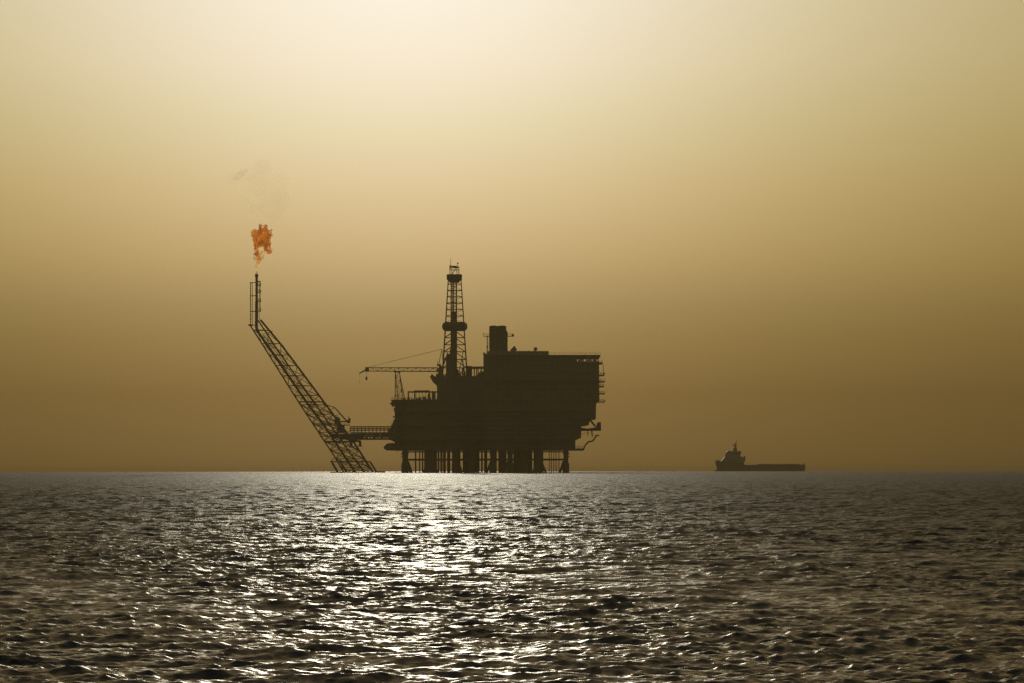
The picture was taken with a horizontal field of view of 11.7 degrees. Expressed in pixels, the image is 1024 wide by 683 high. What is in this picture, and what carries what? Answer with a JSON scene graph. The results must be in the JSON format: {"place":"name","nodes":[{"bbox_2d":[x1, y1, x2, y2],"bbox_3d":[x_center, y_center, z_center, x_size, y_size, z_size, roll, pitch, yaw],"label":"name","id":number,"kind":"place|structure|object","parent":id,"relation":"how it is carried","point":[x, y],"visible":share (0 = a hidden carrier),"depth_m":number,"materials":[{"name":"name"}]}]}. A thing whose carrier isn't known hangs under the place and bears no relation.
{"place":"outdoors","nodes":[
{"label":"outdoors","id":0,"kind":"place"},
{"bbox_2d":[483,326,513,350],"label":"exhaust tower","id":1,"kind":"structure","parent":0,"point":[498,336],"depth_m":2496.52,"materials":[{"name":"metal"}]},
{"bbox_2d":[0,471,1023,682],"bbox_3d":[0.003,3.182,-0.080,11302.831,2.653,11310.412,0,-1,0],"label":"sea","id":2,"kind":"structure","parent":0,"point":[593,577],"depth_m":89.85,"materials":[{"name":"black liquid"}]},
{"bbox_2d":[248,272,384,472],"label":"flare tower","id":3,"kind":"structure","parent":2,"relation":"in","point":[340,429],"depth_m":2497.57,"materials":[{"name":"metal"}]},
{"bbox_2d":[384,346,604,472],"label":"oil platform","id":4,"kind":"structure","parent":2,"relation":"in","point":[518,407],"depth_m":2473.50,"materials":[{"name":"metal"}]},
{"bbox_2d":[350,426,390,439],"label":"connecting bridge","id":5,"kind":"structure","parent":4,"relation":"attached to","point":[383,436],"depth_m":2497.22,"materials":[{"name":"metal"}]},
{"bbox_2d":[392,372,404,399],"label":"boom rest tower","id":6,"kind":"structure","parent":4,"relation":"on","point":[397,386],"depth_m":2490.34,"materials":[{"name":"metal"}]},
{"bbox_2d":[359,349,443,381],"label":"pedestal crane","id":7,"kind":"object","parent":4,"relation":"on","point":[440,369],"visible":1,"depth_m":2490.64,"materials":[{"name":"black metal"}]},
{"bbox_2d":[442,262,467,375],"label":"drilling derrick","id":8,"kind":"object","parent":4,"relation":"on","point":[453,326],"visible":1,"depth_m":2497.04,"materials":[{"name":"metal"}]},
{"bbox_2d":[714,440,805,470],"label":"supply ship","id":9,"kind":"object","parent":2,"relation":"on","point":[733,460],"visible":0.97,"depth_m":3891.80,"materials":[{"name":"paint"}]},
{"bbox_2d":[0,0,1023,471],"label":"sky","id":10,"kind":"structure","parent":0,"point":[790,231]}
]}

